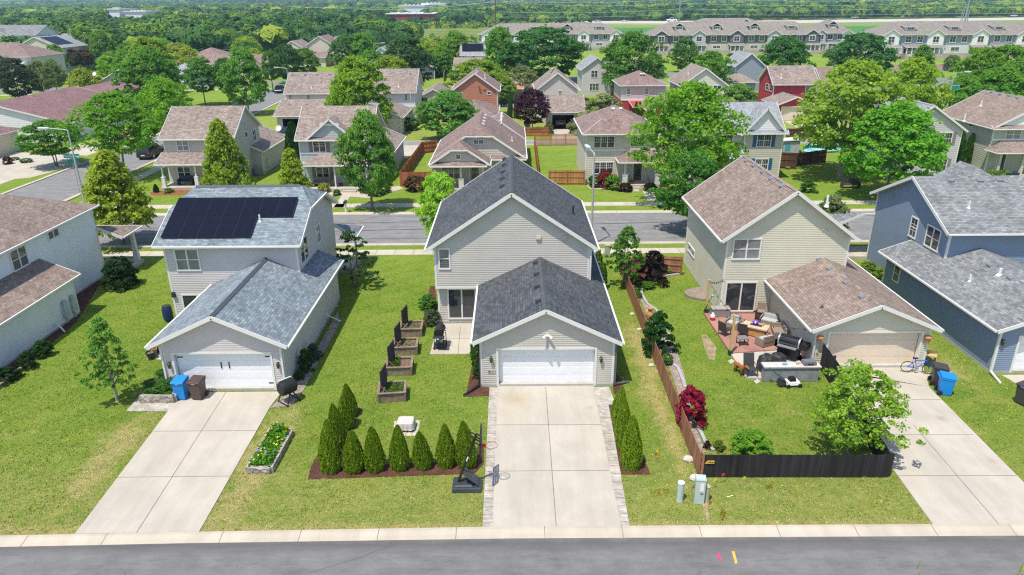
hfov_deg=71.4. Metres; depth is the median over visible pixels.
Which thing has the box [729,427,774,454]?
shrub
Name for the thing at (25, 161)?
shrub
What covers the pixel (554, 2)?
power line
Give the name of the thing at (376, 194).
shrub
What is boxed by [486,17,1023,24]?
highway
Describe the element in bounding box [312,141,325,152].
window
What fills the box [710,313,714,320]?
gas bottle
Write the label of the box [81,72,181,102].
house
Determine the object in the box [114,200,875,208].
pavement
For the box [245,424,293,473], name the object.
stone raised bed
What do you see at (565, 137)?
fence
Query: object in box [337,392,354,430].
arborvitae
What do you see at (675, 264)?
fence
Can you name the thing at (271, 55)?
tree
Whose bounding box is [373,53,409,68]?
tree
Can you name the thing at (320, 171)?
window
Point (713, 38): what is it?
window
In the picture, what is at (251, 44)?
tree
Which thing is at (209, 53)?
house
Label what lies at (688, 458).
boulder
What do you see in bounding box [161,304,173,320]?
rain barrel
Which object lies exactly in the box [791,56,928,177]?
tree
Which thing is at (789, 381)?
lawn mower
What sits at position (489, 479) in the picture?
driveway edging
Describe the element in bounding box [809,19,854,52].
townhouse row
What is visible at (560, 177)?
fence
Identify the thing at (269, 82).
road
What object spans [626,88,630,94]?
window
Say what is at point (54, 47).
tree
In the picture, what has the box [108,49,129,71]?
tree
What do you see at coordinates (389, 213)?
kerb
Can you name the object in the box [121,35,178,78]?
tree
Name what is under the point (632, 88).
house
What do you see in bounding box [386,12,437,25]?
warehouse
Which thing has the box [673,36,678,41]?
window
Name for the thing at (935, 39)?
window
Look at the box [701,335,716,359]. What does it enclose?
bare soil
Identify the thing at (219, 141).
tree
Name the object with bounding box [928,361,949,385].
wheelie bin
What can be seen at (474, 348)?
shrub
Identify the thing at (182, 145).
window
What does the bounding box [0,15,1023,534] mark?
ground
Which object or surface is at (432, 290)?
mulch bed
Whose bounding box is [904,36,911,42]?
window
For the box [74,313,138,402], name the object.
tree
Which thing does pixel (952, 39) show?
window
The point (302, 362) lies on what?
shrub
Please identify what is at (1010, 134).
window
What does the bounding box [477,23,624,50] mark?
townhouse row
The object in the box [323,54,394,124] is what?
tree
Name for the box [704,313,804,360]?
patio
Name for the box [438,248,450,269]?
window
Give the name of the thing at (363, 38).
tree
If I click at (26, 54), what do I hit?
house
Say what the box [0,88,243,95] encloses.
pavement
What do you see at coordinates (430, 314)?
shrub
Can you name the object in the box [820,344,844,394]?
fence
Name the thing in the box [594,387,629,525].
driveway edging
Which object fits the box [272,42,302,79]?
tree
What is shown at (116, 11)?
warehouse
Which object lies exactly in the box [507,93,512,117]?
arborvitae
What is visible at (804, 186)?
shrub
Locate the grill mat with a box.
[433,342,446,348]
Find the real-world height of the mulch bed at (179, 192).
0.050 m
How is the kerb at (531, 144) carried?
on the ground at (564, 157)
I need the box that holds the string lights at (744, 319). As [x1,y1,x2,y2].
[712,279,804,330]
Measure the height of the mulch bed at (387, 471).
0.050 m
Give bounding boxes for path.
[66,144,96,155]
[126,376,167,411]
[147,352,160,359]
[334,192,352,206]
[641,188,655,200]
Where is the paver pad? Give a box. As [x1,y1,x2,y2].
[403,420,420,435]
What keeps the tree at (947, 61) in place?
on the ground at (564, 157)
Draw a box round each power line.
[287,2,1002,7]
[361,0,907,9]
[521,7,990,12]
[614,13,1022,16]
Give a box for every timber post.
[704,279,710,312]
[728,315,735,354]
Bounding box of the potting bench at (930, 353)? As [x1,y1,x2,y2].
[925,349,937,360]
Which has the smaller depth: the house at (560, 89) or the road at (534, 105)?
the house at (560, 89)
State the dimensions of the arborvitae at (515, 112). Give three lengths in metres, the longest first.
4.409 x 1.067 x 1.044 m
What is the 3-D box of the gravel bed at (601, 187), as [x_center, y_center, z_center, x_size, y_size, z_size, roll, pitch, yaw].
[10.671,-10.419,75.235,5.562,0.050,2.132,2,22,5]
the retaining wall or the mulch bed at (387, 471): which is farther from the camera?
the retaining wall
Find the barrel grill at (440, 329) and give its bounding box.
[433,323,446,349]
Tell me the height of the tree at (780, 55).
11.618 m
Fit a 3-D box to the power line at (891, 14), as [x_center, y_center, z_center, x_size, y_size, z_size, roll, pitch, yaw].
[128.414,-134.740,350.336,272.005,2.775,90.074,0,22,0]
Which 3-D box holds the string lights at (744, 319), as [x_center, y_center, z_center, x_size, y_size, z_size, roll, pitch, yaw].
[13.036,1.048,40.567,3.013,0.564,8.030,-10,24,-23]
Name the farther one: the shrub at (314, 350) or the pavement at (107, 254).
the pavement at (107, 254)
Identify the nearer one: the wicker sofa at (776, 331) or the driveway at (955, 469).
the driveway at (955, 469)
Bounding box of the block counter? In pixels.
[761,362,821,381]
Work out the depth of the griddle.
36.65 m
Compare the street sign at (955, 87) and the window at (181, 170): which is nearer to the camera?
the window at (181, 170)
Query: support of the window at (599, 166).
in the house at (602, 132)
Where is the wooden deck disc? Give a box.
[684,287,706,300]
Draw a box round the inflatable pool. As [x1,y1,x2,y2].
[803,143,843,151]
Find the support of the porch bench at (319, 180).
on the house at (319, 129)
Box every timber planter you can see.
[377,363,406,402]
[386,339,413,375]
[393,321,418,355]
[400,304,423,336]
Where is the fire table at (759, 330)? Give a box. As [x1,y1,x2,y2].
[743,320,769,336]
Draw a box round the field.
[614,26,877,46]
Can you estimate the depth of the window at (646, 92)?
120.33 m
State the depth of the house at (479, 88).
115.16 m
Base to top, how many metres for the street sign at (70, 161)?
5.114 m
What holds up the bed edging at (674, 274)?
on the ground at (564, 157)
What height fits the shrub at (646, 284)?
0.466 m
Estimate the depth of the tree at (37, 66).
151.04 m
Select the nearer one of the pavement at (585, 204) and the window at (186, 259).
the window at (186, 259)
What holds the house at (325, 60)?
on the ground at (564, 157)
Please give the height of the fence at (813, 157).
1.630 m
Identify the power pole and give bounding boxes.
[964,0,969,20]
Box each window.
[8,244,30,271]
[46,227,60,240]
[173,248,201,270]
[175,140,189,150]
[176,166,191,177]
[252,128,256,141]
[299,233,309,265]
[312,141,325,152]
[315,167,329,176]
[315,222,321,244]
[332,279,334,293]
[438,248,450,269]
[442,167,459,179]
[455,154,460,159]
[473,139,483,144]
[589,83,598,90]
[591,70,597,76]
[592,162,613,173]
[593,136,614,147]
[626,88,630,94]
[630,136,644,146]
[644,88,648,94]
[658,36,664,41]
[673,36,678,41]
[687,242,694,258]
[696,36,701,41]
[711,36,716,41]
[712,45,720,48]
[713,85,721,92]
[731,238,762,259]
[733,36,739,41]
[750,45,757,48]
[755,158,768,169]
[756,135,771,146]
[759,35,764,40]
[805,85,813,91]
[809,35,815,40]
[827,34,832,39]
[888,36,895,42]
[891,265,900,283]
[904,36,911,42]
[907,215,918,239]
[916,36,923,42]
[923,224,941,252]
[929,159,947,171]
[932,36,939,42]
[940,132,953,144]
[949,36,956,42]
[950,47,959,50]
[961,36,967,42]
[976,35,984,42]
[993,35,1000,41]
[1004,130,1021,138]
[1005,35,1012,41]
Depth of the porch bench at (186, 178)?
76.71 m
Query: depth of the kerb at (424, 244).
58.09 m
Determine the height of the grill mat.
0.010 m
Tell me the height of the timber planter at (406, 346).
1.650 m
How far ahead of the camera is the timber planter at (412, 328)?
42.22 m
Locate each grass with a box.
[651,488,668,495]
[720,508,725,518]
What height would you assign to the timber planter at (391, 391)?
1.650 m
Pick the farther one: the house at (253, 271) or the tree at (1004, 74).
the tree at (1004, 74)
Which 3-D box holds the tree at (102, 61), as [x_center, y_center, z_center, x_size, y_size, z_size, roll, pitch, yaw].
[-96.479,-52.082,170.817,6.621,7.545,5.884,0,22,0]
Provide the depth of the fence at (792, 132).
101.02 m
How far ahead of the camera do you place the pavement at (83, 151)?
95.25 m
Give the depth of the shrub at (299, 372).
37.40 m
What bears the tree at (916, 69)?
on the ground at (564, 157)
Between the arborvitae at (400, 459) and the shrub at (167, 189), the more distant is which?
the shrub at (167, 189)
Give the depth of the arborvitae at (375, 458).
29.63 m
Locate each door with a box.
[0,134,13,155]
[170,352,276,389]
[181,294,198,309]
[386,119,397,131]
[447,289,475,318]
[469,167,479,181]
[496,347,597,385]
[632,164,642,179]
[723,281,757,311]
[781,106,808,120]
[785,144,790,150]
[826,331,924,366]
[994,154,1007,169]
[1009,335,1023,372]
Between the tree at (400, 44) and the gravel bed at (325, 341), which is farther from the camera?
the tree at (400, 44)
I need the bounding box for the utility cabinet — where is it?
[693,474,706,503]
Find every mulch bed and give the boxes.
[0,280,101,378]
[150,190,188,194]
[308,407,483,479]
[424,286,437,324]
[466,355,488,396]
[609,405,649,474]
[613,373,622,394]
[633,269,669,287]
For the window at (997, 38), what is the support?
in the townhouse row at (945, 40)
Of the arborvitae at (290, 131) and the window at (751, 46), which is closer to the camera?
the arborvitae at (290, 131)
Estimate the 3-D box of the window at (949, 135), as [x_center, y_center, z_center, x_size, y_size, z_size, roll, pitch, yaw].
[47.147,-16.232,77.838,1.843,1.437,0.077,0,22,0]
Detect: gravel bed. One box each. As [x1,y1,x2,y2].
[271,311,339,407]
[328,186,402,197]
[587,186,638,191]
[634,286,705,452]
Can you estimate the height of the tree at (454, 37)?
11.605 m
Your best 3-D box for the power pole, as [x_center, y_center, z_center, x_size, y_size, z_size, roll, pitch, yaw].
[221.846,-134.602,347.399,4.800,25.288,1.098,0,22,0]
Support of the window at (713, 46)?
in the townhouse row at (753, 37)
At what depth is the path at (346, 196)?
72.05 m
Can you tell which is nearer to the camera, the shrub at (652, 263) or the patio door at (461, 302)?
the patio door at (461, 302)
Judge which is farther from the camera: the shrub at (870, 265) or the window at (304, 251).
the shrub at (870, 265)
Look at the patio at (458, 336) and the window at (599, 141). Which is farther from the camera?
the window at (599, 141)
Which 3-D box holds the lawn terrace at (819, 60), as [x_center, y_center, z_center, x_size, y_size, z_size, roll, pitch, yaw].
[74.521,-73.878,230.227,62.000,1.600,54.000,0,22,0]
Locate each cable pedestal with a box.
[676,480,684,502]
[704,484,710,501]
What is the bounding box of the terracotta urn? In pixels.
[647,306,653,319]
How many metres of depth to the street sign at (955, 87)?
115.39 m
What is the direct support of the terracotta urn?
on the gravel bed at (676, 377)
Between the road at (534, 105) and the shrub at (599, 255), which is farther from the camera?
the road at (534, 105)
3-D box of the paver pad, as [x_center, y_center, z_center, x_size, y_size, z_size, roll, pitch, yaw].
[-4.875,6.545,33.166,1.097,0.054,1.313,0,22,0]
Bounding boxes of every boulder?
[683,455,692,462]
[689,474,694,481]
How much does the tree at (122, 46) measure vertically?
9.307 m
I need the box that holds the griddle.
[801,358,816,365]
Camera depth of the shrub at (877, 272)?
50.13 m
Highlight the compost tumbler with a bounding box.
[276,376,300,406]
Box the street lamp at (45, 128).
[37,127,83,201]
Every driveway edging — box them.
[483,387,497,526]
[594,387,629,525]
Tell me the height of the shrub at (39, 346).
1.073 m
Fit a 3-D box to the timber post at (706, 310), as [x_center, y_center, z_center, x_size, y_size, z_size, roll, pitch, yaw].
[12.290,0.546,44.743,0.220,2.221,0.220,0,22,0]
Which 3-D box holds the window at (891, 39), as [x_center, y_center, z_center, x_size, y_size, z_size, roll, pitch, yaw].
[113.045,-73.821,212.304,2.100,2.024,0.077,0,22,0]
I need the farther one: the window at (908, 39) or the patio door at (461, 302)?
the window at (908, 39)
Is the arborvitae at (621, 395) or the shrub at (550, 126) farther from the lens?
the shrub at (550, 126)
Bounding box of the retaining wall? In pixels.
[891,64,985,69]
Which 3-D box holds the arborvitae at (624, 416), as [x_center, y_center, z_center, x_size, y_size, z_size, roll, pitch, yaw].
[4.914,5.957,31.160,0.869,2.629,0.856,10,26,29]
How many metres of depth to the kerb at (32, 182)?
81.95 m
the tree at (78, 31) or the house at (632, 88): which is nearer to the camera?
the house at (632, 88)
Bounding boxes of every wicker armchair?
[725,313,741,329]
[754,333,774,347]
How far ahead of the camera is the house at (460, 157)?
75.78 m
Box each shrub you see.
[0,366,24,387]
[2,156,13,164]
[14,350,37,371]
[19,158,32,162]
[30,339,54,359]
[100,256,141,292]
[142,377,161,387]
[153,184,158,192]
[153,368,163,377]
[153,377,172,393]
[163,187,175,193]
[293,369,304,380]
[297,349,314,372]
[305,343,324,362]
[317,182,329,191]
[333,189,341,195]
[367,186,385,196]
[403,175,425,191]
[404,117,419,129]
[418,294,437,312]
[419,180,429,193]
[423,309,440,326]
[469,344,479,356]
[471,351,477,366]
[472,363,477,378]
[500,97,507,106]
[544,119,553,134]
[587,175,601,187]
[595,249,603,267]
[597,169,614,188]
[600,262,607,287]
[605,174,620,189]
[615,182,633,192]
[629,272,641,284]
[635,290,641,298]
[637,250,669,288]
[638,281,655,289]
[641,310,680,355]
[642,182,657,191]
[662,353,673,364]
[673,384,707,427]
[702,440,711,449]
[712,440,726,452]
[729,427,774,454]
[799,179,818,193]
[861,261,876,271]
[869,267,883,280]
[985,169,1000,175]
[999,169,1011,175]
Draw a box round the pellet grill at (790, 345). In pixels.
[777,332,810,361]
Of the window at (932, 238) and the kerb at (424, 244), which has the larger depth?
the kerb at (424, 244)
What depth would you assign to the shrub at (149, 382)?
36.45 m
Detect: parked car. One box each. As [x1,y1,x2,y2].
[136,143,164,158]
[274,85,284,92]
[279,126,287,133]
[553,115,565,126]
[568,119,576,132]
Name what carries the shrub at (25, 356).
on the mulch bed at (84, 297)
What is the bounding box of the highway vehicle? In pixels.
[666,17,676,21]
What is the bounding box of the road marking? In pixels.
[732,551,736,563]
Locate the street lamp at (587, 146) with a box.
[584,144,594,227]
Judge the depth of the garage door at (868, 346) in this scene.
38.10 m
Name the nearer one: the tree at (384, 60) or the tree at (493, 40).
the tree at (384, 60)
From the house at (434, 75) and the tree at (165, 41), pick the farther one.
the tree at (165, 41)
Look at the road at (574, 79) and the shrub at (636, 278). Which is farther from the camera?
the road at (574, 79)
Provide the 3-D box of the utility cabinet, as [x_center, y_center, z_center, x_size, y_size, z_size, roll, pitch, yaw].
[7.367,7.924,27.964,0.420,1.180,0.360,3,22,7]
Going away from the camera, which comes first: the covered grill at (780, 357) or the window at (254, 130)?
the covered grill at (780, 357)
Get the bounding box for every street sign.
[63,153,82,202]
[951,84,959,105]
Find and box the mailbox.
[343,199,346,211]
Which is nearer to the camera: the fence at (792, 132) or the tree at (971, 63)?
the fence at (792, 132)
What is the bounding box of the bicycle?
[900,355,931,373]
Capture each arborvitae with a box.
[284,121,300,173]
[316,418,342,474]
[328,403,347,449]
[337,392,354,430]
[341,430,364,474]
[342,383,357,415]
[363,426,386,473]
[388,424,409,472]
[411,431,432,471]
[435,423,455,469]
[454,420,478,469]
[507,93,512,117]
[513,94,518,118]
[610,391,618,418]
[612,386,626,431]
[615,398,630,449]
[620,415,642,471]
[633,101,637,114]
[638,101,641,115]
[956,131,967,162]
[966,133,974,163]
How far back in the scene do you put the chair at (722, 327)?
41.58 m
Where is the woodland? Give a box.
[0,0,1023,51]
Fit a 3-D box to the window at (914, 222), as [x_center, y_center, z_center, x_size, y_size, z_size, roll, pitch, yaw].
[26.846,-4.014,47.654,0.077,1.417,0.894,0,22,0]
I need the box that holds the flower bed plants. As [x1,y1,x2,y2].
[248,422,288,466]
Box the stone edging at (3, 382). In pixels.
[0,363,28,388]
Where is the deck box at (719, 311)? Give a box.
[710,306,730,317]
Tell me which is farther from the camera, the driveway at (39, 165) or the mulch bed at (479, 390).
the driveway at (39, 165)
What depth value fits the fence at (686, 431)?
35.21 m
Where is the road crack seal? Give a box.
[140,221,686,238]
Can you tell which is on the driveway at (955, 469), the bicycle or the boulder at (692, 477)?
the bicycle
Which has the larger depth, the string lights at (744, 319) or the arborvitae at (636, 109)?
the arborvitae at (636, 109)
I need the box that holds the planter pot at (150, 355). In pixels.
[145,350,154,359]
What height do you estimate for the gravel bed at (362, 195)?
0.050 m
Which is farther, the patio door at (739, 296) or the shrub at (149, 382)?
the patio door at (739, 296)
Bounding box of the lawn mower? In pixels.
[769,367,801,388]
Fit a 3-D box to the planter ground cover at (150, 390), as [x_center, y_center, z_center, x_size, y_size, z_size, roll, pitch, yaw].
[-17.642,4.874,36.424,1.604,0.418,2.334,0,22,0]
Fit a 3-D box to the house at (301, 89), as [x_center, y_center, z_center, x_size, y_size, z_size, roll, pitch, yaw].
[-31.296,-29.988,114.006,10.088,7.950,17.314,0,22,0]
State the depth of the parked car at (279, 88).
156.72 m
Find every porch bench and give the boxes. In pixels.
[177,175,194,184]
[313,177,330,186]
[840,178,860,188]
[1006,173,1019,175]
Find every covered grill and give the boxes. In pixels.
[756,353,774,371]
[772,352,786,361]
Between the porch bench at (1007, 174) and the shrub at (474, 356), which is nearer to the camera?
the shrub at (474, 356)
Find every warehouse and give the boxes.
[107,7,136,16]
[123,10,162,17]
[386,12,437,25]
[398,4,428,12]
[421,2,448,7]
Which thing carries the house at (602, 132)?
on the ground at (564, 157)
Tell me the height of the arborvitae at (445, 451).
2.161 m
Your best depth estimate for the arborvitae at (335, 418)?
31.08 m
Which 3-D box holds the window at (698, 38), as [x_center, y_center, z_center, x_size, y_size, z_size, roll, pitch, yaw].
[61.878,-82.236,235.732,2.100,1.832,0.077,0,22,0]
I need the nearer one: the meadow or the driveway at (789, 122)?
the driveway at (789, 122)
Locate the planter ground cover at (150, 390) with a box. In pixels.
[140,376,171,393]
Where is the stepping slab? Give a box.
[921,372,929,378]
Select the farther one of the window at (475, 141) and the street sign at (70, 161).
the window at (475, 141)
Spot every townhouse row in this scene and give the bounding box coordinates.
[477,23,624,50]
[642,21,823,54]
[693,18,754,21]
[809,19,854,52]
[859,23,1023,59]
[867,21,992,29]
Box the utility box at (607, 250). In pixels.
[604,244,610,257]
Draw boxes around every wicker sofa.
[759,311,779,324]
[771,320,786,338]
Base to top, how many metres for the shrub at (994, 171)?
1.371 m
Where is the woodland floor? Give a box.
[194,13,1023,53]
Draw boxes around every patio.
[430,323,473,354]
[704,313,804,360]
[731,350,800,379]
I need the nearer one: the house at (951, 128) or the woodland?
the house at (951, 128)
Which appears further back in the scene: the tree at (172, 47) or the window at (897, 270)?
the tree at (172, 47)
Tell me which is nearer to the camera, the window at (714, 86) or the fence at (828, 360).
the fence at (828, 360)
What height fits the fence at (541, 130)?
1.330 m
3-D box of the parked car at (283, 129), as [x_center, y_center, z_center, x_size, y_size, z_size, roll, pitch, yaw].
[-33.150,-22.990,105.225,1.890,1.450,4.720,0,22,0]
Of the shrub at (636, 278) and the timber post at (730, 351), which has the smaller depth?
the timber post at (730, 351)
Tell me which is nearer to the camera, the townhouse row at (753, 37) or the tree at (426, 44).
the tree at (426, 44)
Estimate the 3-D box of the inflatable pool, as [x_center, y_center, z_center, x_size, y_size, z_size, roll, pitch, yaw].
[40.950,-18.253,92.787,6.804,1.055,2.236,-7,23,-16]
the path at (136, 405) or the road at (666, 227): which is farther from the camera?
the road at (666, 227)
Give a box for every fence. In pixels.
[399,140,436,185]
[526,127,548,135]
[534,136,538,171]
[535,134,576,145]
[548,170,585,184]
[621,267,704,474]
[624,256,682,274]
[699,452,892,476]
[780,152,797,168]
[786,128,815,138]
[796,150,826,165]
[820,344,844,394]
[845,394,894,476]
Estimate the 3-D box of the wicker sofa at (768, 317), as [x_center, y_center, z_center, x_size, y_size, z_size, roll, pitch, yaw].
[15.597,1.914,43.091,1.101,0.603,0.645,14,26,32]
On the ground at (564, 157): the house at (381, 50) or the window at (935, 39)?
the house at (381, 50)
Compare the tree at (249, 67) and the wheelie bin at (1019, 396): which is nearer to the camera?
the wheelie bin at (1019, 396)
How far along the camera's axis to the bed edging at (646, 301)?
46.75 m
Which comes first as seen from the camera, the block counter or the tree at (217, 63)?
the block counter
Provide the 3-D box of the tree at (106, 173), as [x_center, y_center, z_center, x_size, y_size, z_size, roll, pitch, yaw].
[-32.318,-7.171,57.284,6.294,7.945,5.841,-20,29,-41]
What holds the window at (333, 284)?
in the house at (253, 271)
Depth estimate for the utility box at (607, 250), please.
54.69 m
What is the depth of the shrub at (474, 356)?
38.52 m
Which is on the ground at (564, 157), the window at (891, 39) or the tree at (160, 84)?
the tree at (160, 84)
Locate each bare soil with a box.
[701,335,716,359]
[702,502,709,524]
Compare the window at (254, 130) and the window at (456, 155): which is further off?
the window at (254, 130)
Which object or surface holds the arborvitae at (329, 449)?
on the mulch bed at (387, 471)
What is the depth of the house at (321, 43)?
224.83 m
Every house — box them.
[0,25,59,42]
[0,42,67,83]
[0,86,139,142]
[0,126,20,155]
[0,194,144,369]
[22,35,90,72]
[62,32,106,67]
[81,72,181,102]
[100,69,143,81]
[144,184,363,390]
[153,106,284,189]
[172,47,229,65]
[176,63,210,85]
[209,54,288,76]
[272,72,355,131]
[287,39,330,66]
[294,105,406,192]
[305,34,345,64]
[359,68,423,133]
[368,45,399,61]
[419,63,442,78]
[422,82,451,110]
[424,154,628,395]
[428,111,527,191]
[451,67,500,124]
[452,43,490,77]
[507,77,532,101]
[532,67,585,128]
[573,105,662,188]
[575,54,613,94]
[612,70,669,126]
[627,56,662,81]
[658,101,789,183]
[667,63,728,94]
[681,155,944,367]
[721,50,765,91]
[757,65,817,120]
[814,67,865,109]
[829,161,1023,383]
[849,96,968,176]
[942,90,1023,175]
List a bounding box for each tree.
[0,55,40,97]
[11,118,86,165]
[25,59,54,91]
[37,58,68,89]
[46,42,69,68]
[51,89,161,165]
[66,66,103,86]
[67,49,84,65]
[68,26,101,64]
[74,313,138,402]
[77,49,93,65]
[80,149,156,244]
[87,29,117,63]
[91,51,99,70]
[95,51,114,65]
[95,54,113,77]
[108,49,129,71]
[109,45,190,108]
[115,40,131,62]
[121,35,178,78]
[130,75,193,131]
[155,38,176,46]
[165,41,190,59]
[170,46,206,65]
[179,57,218,104]
[200,118,257,184]
[210,57,239,104]
[215,45,269,108]
[229,41,263,52]
[230,35,262,50]
[249,48,263,55]
[259,50,283,91]
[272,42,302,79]
[278,147,313,186]
[288,46,321,71]
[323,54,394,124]
[328,33,362,64]
[331,108,399,210]
[335,229,378,286]
[345,32,379,56]
[361,48,381,61]
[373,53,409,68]
[381,34,438,82]
[407,47,437,65]
[412,89,479,135]
[412,170,455,237]
[421,40,441,59]
[432,29,467,67]
[433,46,453,75]
[442,57,509,91]
[480,25,517,75]
[493,75,517,99]
[494,24,589,76]
[505,65,536,90]
[510,87,550,130]
[566,93,635,134]
[599,29,669,87]
[605,224,645,288]
[624,79,752,177]
[647,149,720,230]
[667,37,698,68]
[681,49,737,86]
[714,83,758,101]
[757,34,816,68]
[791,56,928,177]
[805,358,927,453]
[819,193,850,229]
[822,30,900,73]
[836,100,953,184]
[875,56,954,109]
[902,44,939,80]
[942,73,982,106]
[943,54,960,66]
[948,44,1001,84]
[955,66,1023,101]
[977,43,1023,91]
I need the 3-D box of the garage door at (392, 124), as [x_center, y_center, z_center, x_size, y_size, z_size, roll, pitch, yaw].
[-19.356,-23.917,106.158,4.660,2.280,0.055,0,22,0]
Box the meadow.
[421,26,489,39]
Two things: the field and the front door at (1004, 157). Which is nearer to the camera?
the front door at (1004, 157)
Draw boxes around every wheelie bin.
[170,375,190,399]
[186,375,208,399]
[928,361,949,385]
[934,370,957,395]
[1014,380,1023,405]
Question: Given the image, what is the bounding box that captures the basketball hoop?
[452,423,497,492]
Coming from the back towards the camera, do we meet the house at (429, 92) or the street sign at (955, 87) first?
the house at (429, 92)
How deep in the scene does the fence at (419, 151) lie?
84.41 m
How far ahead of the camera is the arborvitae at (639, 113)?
105.62 m
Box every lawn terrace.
[485,50,631,56]
[634,51,846,68]
[848,56,1015,68]
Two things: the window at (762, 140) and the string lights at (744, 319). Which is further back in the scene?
the window at (762, 140)
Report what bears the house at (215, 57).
on the ground at (564, 157)
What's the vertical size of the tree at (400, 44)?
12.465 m
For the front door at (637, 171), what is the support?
in the house at (602, 132)
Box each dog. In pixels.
[734,360,748,375]
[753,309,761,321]
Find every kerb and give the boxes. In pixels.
[0,524,1023,546]
[1,89,270,193]
[62,98,285,200]
[97,209,874,215]
[100,240,868,247]
[404,144,576,145]
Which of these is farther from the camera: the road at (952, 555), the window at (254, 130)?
the window at (254, 130)
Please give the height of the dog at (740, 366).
0.756 m
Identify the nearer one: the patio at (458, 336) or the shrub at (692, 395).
the shrub at (692, 395)
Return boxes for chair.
[718,321,731,334]
[737,322,747,335]
[743,352,758,376]
[757,302,766,312]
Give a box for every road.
[0,81,284,92]
[0,536,1023,574]
[5,89,285,200]
[98,211,873,244]
[403,139,816,144]
[499,70,947,97]
[499,100,738,107]
[867,78,968,89]
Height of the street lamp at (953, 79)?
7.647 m
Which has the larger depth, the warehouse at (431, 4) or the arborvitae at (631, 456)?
the warehouse at (431, 4)
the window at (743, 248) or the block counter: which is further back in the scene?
the window at (743, 248)
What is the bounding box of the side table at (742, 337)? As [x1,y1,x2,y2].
[736,335,748,345]
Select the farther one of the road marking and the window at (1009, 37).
the window at (1009, 37)
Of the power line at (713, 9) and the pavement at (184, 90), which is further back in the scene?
the power line at (713, 9)
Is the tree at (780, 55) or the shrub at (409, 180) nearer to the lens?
the shrub at (409, 180)
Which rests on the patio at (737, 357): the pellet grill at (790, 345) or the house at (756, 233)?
the pellet grill at (790, 345)
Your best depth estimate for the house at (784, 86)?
121.41 m
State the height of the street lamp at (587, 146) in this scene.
7.728 m
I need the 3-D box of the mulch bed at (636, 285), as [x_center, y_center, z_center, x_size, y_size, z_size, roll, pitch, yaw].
[10.093,-1.104,52.010,6.488,0.050,2.792,-17,27,-35]
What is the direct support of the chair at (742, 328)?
on the patio at (743, 347)
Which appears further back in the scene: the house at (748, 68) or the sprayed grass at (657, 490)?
the house at (748, 68)
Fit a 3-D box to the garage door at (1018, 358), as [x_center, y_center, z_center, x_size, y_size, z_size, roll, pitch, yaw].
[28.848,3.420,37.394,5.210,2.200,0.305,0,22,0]
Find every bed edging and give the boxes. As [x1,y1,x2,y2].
[639,273,679,286]
[640,288,658,311]
[671,362,686,387]
[695,424,714,451]
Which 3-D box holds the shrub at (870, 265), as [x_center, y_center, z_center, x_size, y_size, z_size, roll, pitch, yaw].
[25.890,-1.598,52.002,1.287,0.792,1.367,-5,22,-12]
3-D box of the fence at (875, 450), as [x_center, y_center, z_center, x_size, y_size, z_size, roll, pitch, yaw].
[15.935,6.235,32.103,0.161,1.130,5.951,2,22,6]
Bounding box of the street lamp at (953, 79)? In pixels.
[947,71,970,106]
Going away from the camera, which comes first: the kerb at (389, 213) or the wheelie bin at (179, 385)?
the wheelie bin at (179, 385)
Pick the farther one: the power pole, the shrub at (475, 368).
the power pole
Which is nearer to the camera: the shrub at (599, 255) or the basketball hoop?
the basketball hoop
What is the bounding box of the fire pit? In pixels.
[397,416,415,431]
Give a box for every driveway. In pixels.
[0,152,79,179]
[75,391,279,533]
[404,146,417,157]
[493,386,620,526]
[553,129,574,139]
[785,121,830,135]
[850,367,1023,523]
[1001,375,1023,383]
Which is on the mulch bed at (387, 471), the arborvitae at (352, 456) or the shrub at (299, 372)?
the arborvitae at (352, 456)
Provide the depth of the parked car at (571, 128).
106.31 m
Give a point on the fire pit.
(406, 423)
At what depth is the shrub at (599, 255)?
49.67 m
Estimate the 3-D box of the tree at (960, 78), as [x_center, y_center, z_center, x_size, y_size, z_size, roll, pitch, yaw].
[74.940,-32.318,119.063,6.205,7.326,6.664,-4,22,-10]
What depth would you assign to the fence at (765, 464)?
29.35 m
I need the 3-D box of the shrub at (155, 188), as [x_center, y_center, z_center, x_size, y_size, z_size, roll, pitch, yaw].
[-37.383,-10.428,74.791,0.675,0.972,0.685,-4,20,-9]
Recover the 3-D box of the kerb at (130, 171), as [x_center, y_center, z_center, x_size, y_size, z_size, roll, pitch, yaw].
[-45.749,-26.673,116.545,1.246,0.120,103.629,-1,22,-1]
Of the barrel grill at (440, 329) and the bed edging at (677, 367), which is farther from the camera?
the barrel grill at (440, 329)
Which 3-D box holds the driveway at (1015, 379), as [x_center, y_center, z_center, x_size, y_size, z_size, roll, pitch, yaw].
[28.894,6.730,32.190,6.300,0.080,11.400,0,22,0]
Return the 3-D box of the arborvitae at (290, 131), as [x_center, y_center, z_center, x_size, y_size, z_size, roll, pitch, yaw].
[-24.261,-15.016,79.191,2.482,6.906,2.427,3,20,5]
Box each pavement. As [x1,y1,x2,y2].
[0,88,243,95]
[0,130,141,184]
[102,252,122,257]
[110,166,166,191]
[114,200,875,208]
[118,248,684,256]
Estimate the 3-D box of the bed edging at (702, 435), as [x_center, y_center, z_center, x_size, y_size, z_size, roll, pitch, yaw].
[8.651,6.788,32.198,0.287,0.120,2.056,-3,22,-7]
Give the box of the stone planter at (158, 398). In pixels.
[138,374,177,402]
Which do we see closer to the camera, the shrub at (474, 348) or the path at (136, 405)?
the path at (136, 405)

